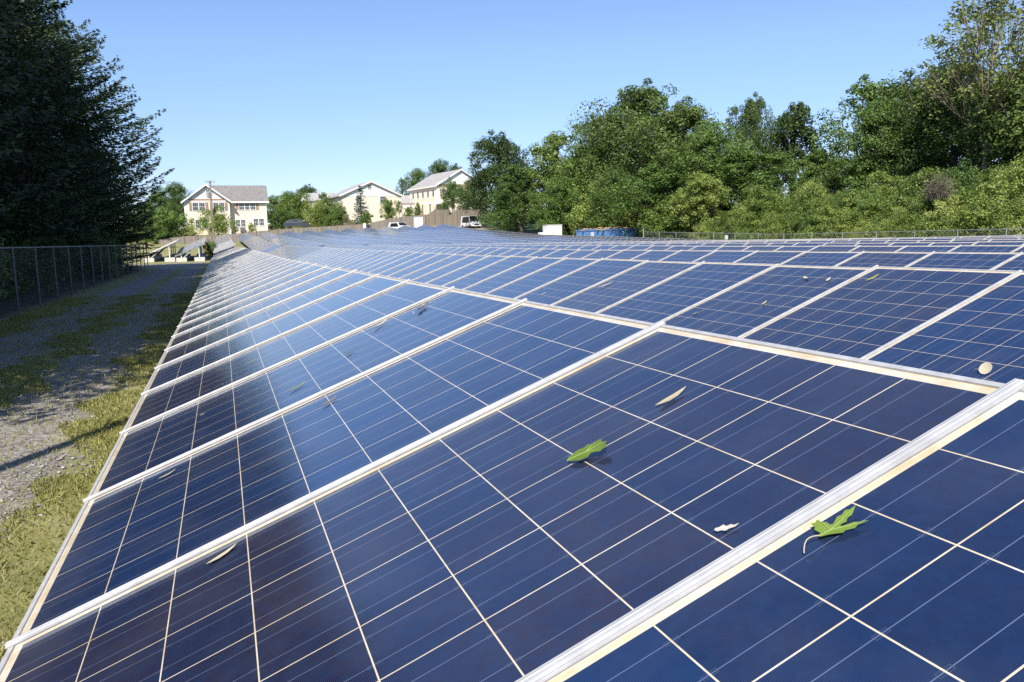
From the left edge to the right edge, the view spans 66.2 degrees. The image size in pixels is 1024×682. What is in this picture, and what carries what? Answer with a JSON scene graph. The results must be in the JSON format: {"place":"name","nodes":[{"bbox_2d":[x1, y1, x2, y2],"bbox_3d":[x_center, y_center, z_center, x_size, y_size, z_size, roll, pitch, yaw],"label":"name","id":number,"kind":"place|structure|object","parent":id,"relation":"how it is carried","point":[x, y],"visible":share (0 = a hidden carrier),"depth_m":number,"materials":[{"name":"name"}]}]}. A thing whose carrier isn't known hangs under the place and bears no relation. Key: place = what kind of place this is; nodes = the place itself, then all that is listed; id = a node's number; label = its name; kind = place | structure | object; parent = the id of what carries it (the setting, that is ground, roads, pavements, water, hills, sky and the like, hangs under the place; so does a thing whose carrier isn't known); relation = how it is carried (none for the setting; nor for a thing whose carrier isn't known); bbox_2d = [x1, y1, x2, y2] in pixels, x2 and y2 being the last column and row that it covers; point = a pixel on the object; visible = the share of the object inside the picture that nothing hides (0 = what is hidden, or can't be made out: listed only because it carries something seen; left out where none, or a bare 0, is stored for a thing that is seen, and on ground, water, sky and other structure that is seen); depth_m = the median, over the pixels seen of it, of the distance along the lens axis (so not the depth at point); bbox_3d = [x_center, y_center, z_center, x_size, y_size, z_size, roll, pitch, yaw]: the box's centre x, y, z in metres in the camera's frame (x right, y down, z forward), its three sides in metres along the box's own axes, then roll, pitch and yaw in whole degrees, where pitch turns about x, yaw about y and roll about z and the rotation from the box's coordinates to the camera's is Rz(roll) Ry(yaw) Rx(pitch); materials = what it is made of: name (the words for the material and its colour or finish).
{"place":"outdoors","nodes":[
{"label":"outdoors","id":0,"kind":"place"},
{"bbox_2d":[0,299,180,659],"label":"gravel","id":1,"kind":"structure","parent":0,"point":[58,459],"depth_m":8.83,"materials":[{"name":"gravel"}]},
{"bbox_2d":[0,292,195,661],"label":"grass","id":2,"kind":"structure","parent":0,"point":[10,374],"depth_m":9.11,"materials":[{"name":"plant"}]},
{"bbox_2d":[0,210,843,657],"bbox_3d":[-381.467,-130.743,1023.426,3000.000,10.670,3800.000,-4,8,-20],"label":"ground","id":3,"kind":"structure","parent":0,"point":[160,276],"depth_m":9.08,"materials":[{"name":"gravel"}]},
{"bbox_2d":[0,229,59,297],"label":"shrub","id":4,"kind":"object","parent":3,"relation":"on","point":[17,257],"visible":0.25,"depth_m":25.23,"materials":[{"name":"green plant"}]},
{"bbox_2d":[0,0,64,225],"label":"pine tree","id":5,"kind":"object","parent":3,"relation":"on","point":[8,6],"visible":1,"depth_m":17.09,"materials":[{"name":"green plant"}]},
{"bbox_2d":[0,0,83,288],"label":"spruce tree","id":6,"kind":"object","parent":3,"relation":"on","point":[50,145],"visible":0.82,"depth_m":22.90,"materials":[{"name":"green plant"}]},
{"bbox_2d":[28,231,77,286],"bbox_3d":[-19.012,-3.257,31.673,2.795,2.699,2.654,-7,10,-39],"label":"shrub","id":7,"kind":"object","parent":3,"relation":"on","point":[63,252],"visible":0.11,"depth_m":31.71,"materials":[{"name":"green plant"}]},
{"bbox_2d":[0,0,107,296],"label":"spruce tree","id":8,"kind":"object","parent":3,"relation":"on","point":[48,165],"visible":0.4,"depth_m":28.57,"materials":[{"name":"green plant"}]},
{"bbox_2d":[0,0,146,257],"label":"pine tree","id":9,"kind":"object","parent":3,"relation":"on","point":[72,129],"visible":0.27,"depth_m":35.00,"materials":[{"name":"green plant"}]},
{"bbox_2d":[0,243,147,316],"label":"chain link fence","id":10,"kind":"object","parent":3,"relation":"on","point":[12,248],"visible":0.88,"depth_m":24.56,"materials":[{"name":"metal"}]},
{"bbox_2d":[10,0,174,259],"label":"pine tree","id":11,"kind":"object","parent":3,"relation":"on","point":[122,211],"visible":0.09,"depth_m":42.51,"materials":[{"name":"green plant"}]},
{"bbox_2d":[66,224,124,278],"bbox_3d":[-20.686,-4.269,38.607,2.968,3.018,3.126,-7,9,-37],"label":"shrub","id":12,"kind":"object","parent":3,"relation":"on","point":[103,256],"visible":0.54,"depth_m":38.54,"materials":[{"name":"green plant"}]},
{"bbox_2d":[65,127,163,272],"bbox_3d":[-25.456,-8.623,46.888,8.067,10.007,8.265,1,8,17],"label":"spruce tree","id":13,"kind":"object","parent":3,"relation":"on","point":[151,237],"visible":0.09,"depth_m":47.42,"materials":[{"name":"green plant"}]},
{"bbox_2d":[127,203,169,246],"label":"broadleaf tree","id":14,"kind":"object","parent":3,"relation":"on","point":[161,218],"visible":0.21,"depth_m":98.67,"materials":[{"name":"green plant"}]},
{"bbox_2d":[126,206,188,243],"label":"shrub","id":15,"kind":"object","parent":3,"relation":"on","point":[171,218],"visible":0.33,"depth_m":126.39,"materials":[{"name":"green plant"}]},
{"bbox_2d":[143,239,179,261],"bbox_3d":[-29.137,-7.603,65.417,2.533,1.894,10.085,-4,8,-20],"label":"solar panel table","id":16,"kind":"object","parent":3,"relation":"on","point":[169,258],"visible":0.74,"depth_m":63.41,"materials":[{"name":"glass"}]},
{"bbox_2d":[153,181,193,228],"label":"broadleaf tree","id":17,"kind":"object","parent":3,"relation":"on","point":[178,191],"visible":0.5,"depth_m":153.52,"materials":[{"name":"green plant"}]},
{"bbox_2d":[158,206,194,237],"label":"shrub","id":18,"kind":"object","parent":3,"relation":"on","point":[182,220],"visible":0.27,"depth_m":128.76,"materials":[{"name":"green plant"}]},
{"bbox_2d":[175,237,206,261],"bbox_3d":[-26.822,-7.710,65.723,2.208,1.970,11.074,-4,8,-20],"label":"solar panel table","id":19,"kind":"object","parent":3,"relation":"on","point":[199,256],"visible":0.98,"depth_m":63.47,"materials":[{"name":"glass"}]},
{"bbox_2d":[197,205,238,234],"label":"broadleaf tree","id":20,"kind":"object","parent":3,"relation":"on","point":[219,221],"visible":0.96,"depth_m":131.16,"materials":[{"name":"green plant"}]},
{"bbox_2d":[181,184,268,234],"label":"house","id":21,"kind":"structure","parent":3,"relation":"on","point":[244,205],"depth_m":138.68,"materials":[{"name":"beige"}]},
{"bbox_2d":[158,224,362,243],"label":"wooden fence","id":22,"kind":"object","parent":3,"relation":"on","point":[192,239],"visible":0.34,"depth_m":130.19,"materials":[{"name":"wood"}]},
{"bbox_2d":[267,207,295,229],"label":"shrub","id":23,"kind":"object","parent":3,"relation":"on","point":[280,217],"visible":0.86,"depth_m":142.24,"materials":[{"name":"green plant"}]},
{"bbox_2d":[274,191,321,227],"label":"broadleaf tree","id":24,"kind":"object","parent":3,"relation":"on","point":[300,206],"visible":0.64,"depth_m":157.01,"materials":[{"name":"green plant"}]},
{"bbox_2d":[310,197,348,226],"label":"shrub","id":25,"kind":"object","parent":3,"relation":"on","point":[325,209],"visible":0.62,"depth_m":149.78,"materials":[{"name":"green plant"}]},
{"bbox_2d":[323,203,348,225],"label":"shrub","id":26,"kind":"object","parent":3,"relation":"on","point":[338,215],"visible":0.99,"depth_m":147.44,"materials":[{"name":"green plant"}]},
{"bbox_2d":[329,181,403,225],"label":"house","id":27,"kind":"structure","parent":3,"relation":"on","point":[375,193],"depth_m":155.91,"materials":[{"name":"beige"}]},
{"bbox_2d":[370,215,423,228],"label":"wooden fence","id":28,"kind":"object","parent":3,"relation":"on","point":[408,220],"visible":0.48,"depth_m":142.86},
{"bbox_2d":[425,209,448,225],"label":"wooden fence","id":29,"kind":"object","parent":3,"relation":"on","point":[435,218],"visible":0.54,"depth_m":149.64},
{"bbox_2d":[422,158,455,177],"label":"broadleaf tree","id":30,"kind":"object","parent":3,"relation":"on","point":[436,167],"visible":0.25,"depth_m":226.25,"materials":[{"name":"green plant"}]},
{"bbox_2d":[407,169,484,214],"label":"house","id":31,"kind":"structure","parent":3,"relation":"on","point":[425,193],"depth_m":187.90,"materials":[{"name":"beige"}]},
{"bbox_2d":[439,176,462,212],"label":"shrub","id":32,"kind":"object","parent":3,"relation":"on","point":[450,187],"visible":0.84,"depth_m":163.09,"materials":[{"name":"green plant"}]},
{"bbox_2d":[443,209,479,225],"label":"wooden fence","id":33,"kind":"object","parent":3,"relation":"on","point":[453,219],"visible":0.33,"depth_m":148.01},
{"bbox_2d":[451,180,487,213],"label":"broadleaf tree","id":34,"kind":"object","parent":3,"relation":"on","point":[459,196],"visible":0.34,"depth_m":155.57,"materials":[{"name":"green plant"}]},
{"bbox_2d":[456,129,538,228],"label":"broadleaf tree","id":35,"kind":"object","parent":3,"relation":"on","point":[490,173],"visible":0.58,"depth_m":136.08,"materials":[{"name":"green plant"}]},
{"bbox_2d":[0,247,1023,681],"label":"solar panel row","id":36,"kind":"object","parent":3,"relation":"on","point":[420,497],"visible":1,"depth_m":1.37,"materials":[{"name":"glass"}]},
{"bbox_2d":[567,439,606,460],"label":"fallen leaf","id":37,"kind":"object","parent":36,"relation":"on","point":[588,449],"visible":1,"depth_m":1.46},
{"bbox_2d":[803,505,867,552],"bbox_3d":[0.398,0.233,0.983,0.107,0.010,0.054,-26,15,-18],"label":"fallen leaf","id":38,"kind":"object","parent":36,"relation":"on","point":[825,528],"visible":1,"depth_m":0.99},
{"bbox_2d":[474,163,549,232],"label":"broadleaf tree","id":39,"kind":"object","parent":3,"relation":"on","point":[509,183],"visible":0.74,"depth_m":119.18,"materials":[{"name":"green plant"}]},
{"bbox_2d":[526,130,580,224],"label":"broadleaf tree","id":40,"kind":"object","parent":3,"relation":"on","point":[550,154],"visible":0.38,"depth_m":114.17,"materials":[{"name":"green plant"}]},
{"bbox_2d":[526,174,588,234],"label":"broadleaf tree","id":41,"kind":"object","parent":3,"relation":"on","point":[555,187],"visible":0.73,"depth_m":105.02,"materials":[{"name":"green plant"}]},
{"bbox_2d":[542,146,606,227],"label":"broadleaf tree","id":42,"kind":"object","parent":3,"relation":"on","point":[576,187],"visible":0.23,"depth_m":105.31,"materials":[{"name":"green plant"}]},
{"bbox_2d":[568,178,609,235],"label":"shrub","id":43,"kind":"object","parent":3,"relation":"on","point":[585,213],"visible":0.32,"depth_m":98.15,"materials":[{"name":"green plant"}]},
{"bbox_2d":[552,105,652,194],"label":"broadleaf tree","id":44,"kind":"object","parent":3,"relation":"on","point":[576,144],"visible":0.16,"depth_m":106.15,"materials":[{"name":"green plant"}]},
{"bbox_2d":[575,228,636,236],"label":"scrap container","id":45,"kind":"object","parent":3,"relation":"on","point":[615,232],"visible":0.31,"depth_m":90.05,"materials":[{"name":"blue metal"}]},
{"bbox_2d":[582,168,646,228],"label":"broadleaf tree","id":46,"kind":"object","parent":3,"relation":"on","point":[608,183],"visible":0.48,"depth_m":93.81,"materials":[{"name":"green plant"}]},
{"bbox_2d":[237,233,1023,383],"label":"solar panel row","id":47,"kind":"object","parent":3,"relation":"on","point":[963,322],"visible":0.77,"depth_m":5.20,"materials":[{"name":"glass"}]},
{"bbox_2d":[567,77,706,203],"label":"broadleaf tree","id":48,"kind":"object","parent":3,"relation":"on","point":[642,105],"visible":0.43,"depth_m":99.31,"materials":[{"name":"green plant"}]},
{"bbox_2d":[417,225,860,240],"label":"solar panel row","id":49,"kind":"object","parent":3,"relation":"on","point":[427,227],"visible":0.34,"depth_m":86.76,"materials":[{"name":"glass"}]},
{"bbox_2d":[258,232,1023,271],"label":"solar panel row","id":50,"kind":"object","parent":3,"relation":"on","point":[986,260],"visible":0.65,"depth_m":10.80,"materials":[{"name":"glass"}]},
{"bbox_2d":[279,231,1023,252],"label":"solar panel row","id":51,"kind":"object","parent":3,"relation":"on","point":[906,248],"visible":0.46,"depth_m":16.45,"materials":[{"name":"glass"}]},
{"bbox_2d":[605,160,714,236],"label":"broadleaf tree","id":52,"kind":"object","parent":3,"relation":"on","point":[663,179],"visible":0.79,"depth_m":84.08,"materials":[{"name":"green plant"}]},
{"bbox_2d":[637,199,685,237],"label":"shrub","id":53,"kind":"object","parent":3,"relation":"on","point":[649,229],"visible":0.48,"depth_m":82.09,"materials":[{"name":"green plant"}]},
{"bbox_2d":[300,230,1023,245],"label":"solar panel row","id":54,"kind":"object","parent":3,"relation":"on","point":[348,238],"visible":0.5,"depth_m":22.07,"materials":[{"name":"glass"}]},
{"bbox_2d":[436,224,889,240],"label":"solar panel row","id":55,"kind":"object","parent":3,"relation":"on","point":[467,229],"visible":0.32,"depth_m":93.30,"materials":[{"name":"glass"}]},
{"bbox_2d":[611,95,727,210],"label":"broadleaf tree","id":56,"kind":"object","parent":3,"relation":"on","point":[685,119],"visible":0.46,"depth_m":91.94,"materials":[{"name":"green plant"}]},
{"bbox_2d":[320,229,1023,243],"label":"solar panel row","id":57,"kind":"object","parent":3,"relation":"on","point":[413,241],"visible":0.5,"depth_m":28.92,"materials":[{"name":"glass"}]},
{"bbox_2d":[340,228,1023,242],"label":"solar panel row","id":58,"kind":"object","parent":3,"relation":"on","point":[348,230],"visible":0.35,"depth_m":58.95,"materials":[{"name":"glass"}]},
{"bbox_2d":[360,227,1023,242],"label":"solar panel row","id":59,"kind":"object","parent":3,"relation":"on","point":[367,229],"visible":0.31,"depth_m":67.42,"materials":[{"name":"glass"}]},
{"bbox_2d":[659,170,731,237],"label":"broadleaf tree","id":60,"kind":"object","parent":3,"relation":"on","point":[701,183],"visible":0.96,"depth_m":78.70,"materials":[{"name":"green plant"}]},
{"bbox_2d":[397,226,999,241],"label":"solar panel row","id":61,"kind":"object","parent":3,"relation":"on","point":[447,232],"visible":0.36,"depth_m":84.94,"materials":[{"name":"glass"}]},
{"bbox_2d":[379,227,1023,241],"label":"solar panel row","id":62,"kind":"object","parent":3,"relation":"on","point":[442,234],"visible":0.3,"depth_m":74.88,"materials":[{"name":"glass"}]},
{"bbox_2d":[658,117,759,209],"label":"broadleaf tree","id":63,"kind":"object","parent":3,"relation":"on","point":[708,140],"visible":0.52,"depth_m":85.67,"materials":[{"name":"green plant"}]},
{"bbox_2d":[722,209,755,238],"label":"shrub","id":64,"kind":"object","parent":3,"relation":"on","point":[736,222],"visible":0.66,"depth_m":73.73,"materials":[{"name":"green plant"}]},
{"bbox_2d":[711,146,785,208],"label":"broadleaf tree","id":65,"kind":"object","parent":3,"relation":"on","point":[750,158],"visible":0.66,"depth_m":83.82,"materials":[{"name":"green plant"}]},
{"bbox_2d":[725,91,784,187],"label":"broadleaf tree","id":66,"kind":"object","parent":3,"relation":"on","point":[749,119],"visible":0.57,"depth_m":100.82,"materials":[{"name":"green plant"}]},
{"bbox_2d":[725,185,795,228],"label":"shrub","id":67,"kind":"object","parent":3,"relation":"on","point":[752,204],"visible":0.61,"depth_m":73.51,"materials":[{"name":"green plant"}]},
{"bbox_2d":[751,210,781,239],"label":"shrub","id":68,"kind":"object","parent":3,"relation":"on","point":[766,223],"visible":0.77,"depth_m":69.04,"materials":[{"name":"green plant"}]},
{"bbox_2d":[757,149,810,198],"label":"broadleaf tree","id":69,"kind":"object","parent":3,"relation":"on","point":[783,168],"visible":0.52,"depth_m":88.17,"materials":[{"name":"green plant"}]},
{"bbox_2d":[778,210,803,238],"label":"shrub","id":70,"kind":"object","parent":3,"relation":"on","point":[790,221],"visible":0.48,"depth_m":66.57,"materials":[{"name":"green plant"}]},
{"bbox_2d":[763,101,832,192],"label":"broadleaf tree","id":71,"kind":"object","parent":3,"relation":"on","point":[787,125],"visible":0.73,"depth_m":102.14,"materials":[{"name":"green plant"}]},
{"bbox_2d":[793,207,822,237],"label":"shrub","id":72,"kind":"object","parent":3,"relation":"on","point":[808,220],"visible":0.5,"depth_m":64.80,"materials":[{"name":"green plant"}]},
{"bbox_2d":[780,185,839,237],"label":"shrub","id":73,"kind":"object","parent":3,"relation":"on","point":[804,202],"visible":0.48,"depth_m":66.74,"materials":[{"name":"green plant"}]},
{"bbox_2d":[788,151,835,193],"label":"broadleaf tree","id":74,"kind":"object","parent":3,"relation":"on","point":[811,164],"visible":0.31,"depth_m":91.03,"materials":[{"name":"green plant"}]},
{"bbox_2d":[802,214,851,238],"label":"shrub","id":75,"kind":"object","parent":3,"relation":"on","point":[833,225],"visible":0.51,"depth_m":60.59,"materials":[{"name":"green plant"}]},
{"bbox_2d":[799,205,856,238],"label":"shrub","id":76,"kind":"object","parent":3,"relation":"on","point":[832,212],"visible":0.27,"depth_m":63.47,"materials":[{"name":"green plant"}]},
{"bbox_2d":[643,228,1023,239],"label":"chain link fence","id":77,"kind":"object","parent":3,"relation":"on","point":[852,232],"visible":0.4,"depth_m":52.73,"materials":[{"name":"metal"}]},
{"bbox_2d":[816,157,866,198],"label":"broadleaf tree","id":78,"kind":"object","parent":3,"relation":"on","point":[835,185],"visible":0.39,"depth_m":80.15,"materials":[{"name":"green plant"}]},
{"bbox_2d":[807,74,912,194],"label":"broadleaf tree","id":79,"kind":"object","parent":3,"relation":"on","point":[868,88],"visible":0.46,"depth_m":78.58,"materials":[{"name":"green plant"}]},
{"bbox_2d":[841,199,892,233],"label":"shrub","id":80,"kind":"object","parent":3,"relation":"on","point":[854,224],"visible":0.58,"depth_m":61.69,"materials":[{"name":"green plant"}]},
{"bbox_2d":[851,192,894,229],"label":"shrub","id":81,"kind":"object","parent":3,"relation":"on","point":[882,213],"visible":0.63,"depth_m":61.30,"materials":[{"name":"green plant"}]},
{"bbox_2d":[824,92,926,192],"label":"broadleaf tree","id":82,"kind":"object","parent":3,"relation":"on","point":[864,165],"visible":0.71,"depth_m":72.83,"materials":[{"name":"green plant"}]},
{"bbox_2d":[839,171,920,213],"bbox_3d":[30.501,-11.582,64.295,7.190,4.774,4.598,5,10,40],"label":"shrub","id":83,"kind":"object","parent":3,"relation":"on","point":[888,189],"visible":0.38,"depth_m":63.82,"materials":[{"name":"green plant"}]},
{"bbox_2d":[842,68,964,193],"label":"broadleaf tree","id":84,"kind":"object","parent":3,"relation":"on","point":[899,91],"visible":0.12,"depth_m":74.16,"materials":[{"name":"green plant"}]},
{"bbox_2d":[882,193,934,235],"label":"shrub","id":85,"kind":"object","parent":3,"relation":"on","point":[918,209],"visible":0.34,"depth_m":54.45,"materials":[{"name":"green plant"}]},
{"bbox_2d":[883,167,961,228],"bbox_3d":[30.160,-10.086,57.845,5.374,5.337,8.404,3,9,28],"label":"shrub","id":86,"kind":"object","parent":3,"relation":"on","point":[912,185],"visible":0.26,"depth_m":57.15,"materials":[{"name":"green plant"}]},
{"bbox_2d":[898,208,956,237],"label":"shrub","id":87,"kind":"object","parent":3,"relation":"on","point":[915,227],"visible":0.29,"depth_m":51.71,"materials":[{"name":"green plant"}]},
{"bbox_2d":[916,171,958,201],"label":"dead bush","id":88,"kind":"object","parent":3,"relation":"on","point":[939,191],"visible":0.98,"depth_m":53.07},
{"bbox_2d":[916,194,962,236],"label":"shrub","id":89,"kind":"object","parent":3,"relation":"on","point":[944,206],"visible":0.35,"depth_m":51.27,"materials":[{"name":"green plant"}]},
{"bbox_2d":[870,54,1011,188],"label":"broadleaf tree","id":90,"kind":"object","parent":3,"relation":"on","point":[924,121],"visible":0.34,"depth_m":69.06,"materials":[{"name":"green plant"}]},
{"bbox_2d":[915,215,967,236],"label":"shrub","id":91,"kind":"object","parent":3,"relation":"on","point":[941,222],"visible":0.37,"depth_m":50.45,"materials":[{"name":"green plant"}]},
{"bbox_2d":[930,181,979,210],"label":"shrub","id":92,"kind":"object","parent":3,"relation":"on","point":[962,191],"visible":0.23,"depth_m":54.46,"materials":[{"name":"green plant"}]},
{"bbox_2d":[888,0,1023,173],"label":"broadleaf tree","id":93,"kind":"object","parent":3,"relation":"on","point":[990,17],"visible":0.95,"depth_m":60.09,"materials":[{"name":"green plant"}]},
{"bbox_2d":[926,157,985,201],"bbox_3d":[32.071,-10.569,56.861,4.194,5.263,4.417,-7,10,-38],"label":"shrub","id":94,"kind":"object","parent":3,"relation":"on","point":[967,175],"visible":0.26,"depth_m":55.82,"materials":[{"name":"green plant"}]},
{"bbox_2d":[919,81,1010,179],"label":"broadleaf tree","id":95,"kind":"object","parent":3,"relation":"on","point":[944,144],"visible":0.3,"depth_m":65.74,"materials":[{"name":"green plant"}]},
{"bbox_2d":[939,199,1006,235],"bbox_3d":[28.922,-6.859,48.563,3.378,3.787,3.583,-7,10,-39],"label":"shrub","id":96,"kind":"object","parent":3,"relation":"on","point":[983,225],"visible":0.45,"depth_m":48.15,"materials":[{"name":"green plant"}]},
{"bbox_2d":[949,193,1017,235],"bbox_3d":[29.270,-7.122,48.837,5.019,4.207,4.732,-9,10,-44],"label":"shrub","id":97,"kind":"object","parent":3,"relation":"on","point":[980,214],"visible":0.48,"depth_m":48.07,"materials":[{"name":"green plant"}]},
{"bbox_2d":[944,57,1023,174],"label":"broadleaf tree","id":98,"kind":"object","parent":3,"relation":"on","point":[1015,145],"visible":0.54,"depth_m":59.59,"materials":[{"name":"green plant"}]},
{"bbox_2d":[957,58,1023,169],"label":"broadleaf tree","id":99,"kind":"object","parent":3,"relation":"on","point":[987,123],"visible":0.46,"depth_m":59.51,"materials":[{"name":"green plant"}]},
{"bbox_2d":[971,151,1023,209],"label":"shrub","id":100,"kind":"object","parent":3,"relation":"on","point":[992,186],"visible":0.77,"depth_m":51.75,"materials":[{"name":"green plant"}]},
{"bbox_2d":[995,194,1023,227],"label":"shrub","id":101,"kind":"object","parent":3,"relation":"on","point":[1019,209],"visible":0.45,"depth_m":48.98,"materials":[{"name":"green plant"}]},
{"bbox_2d":[27,0,1023,227],"label":"sky","id":102,"kind":"structure","parent":0,"point":[330,96],"materials":[{"name":"blue"}]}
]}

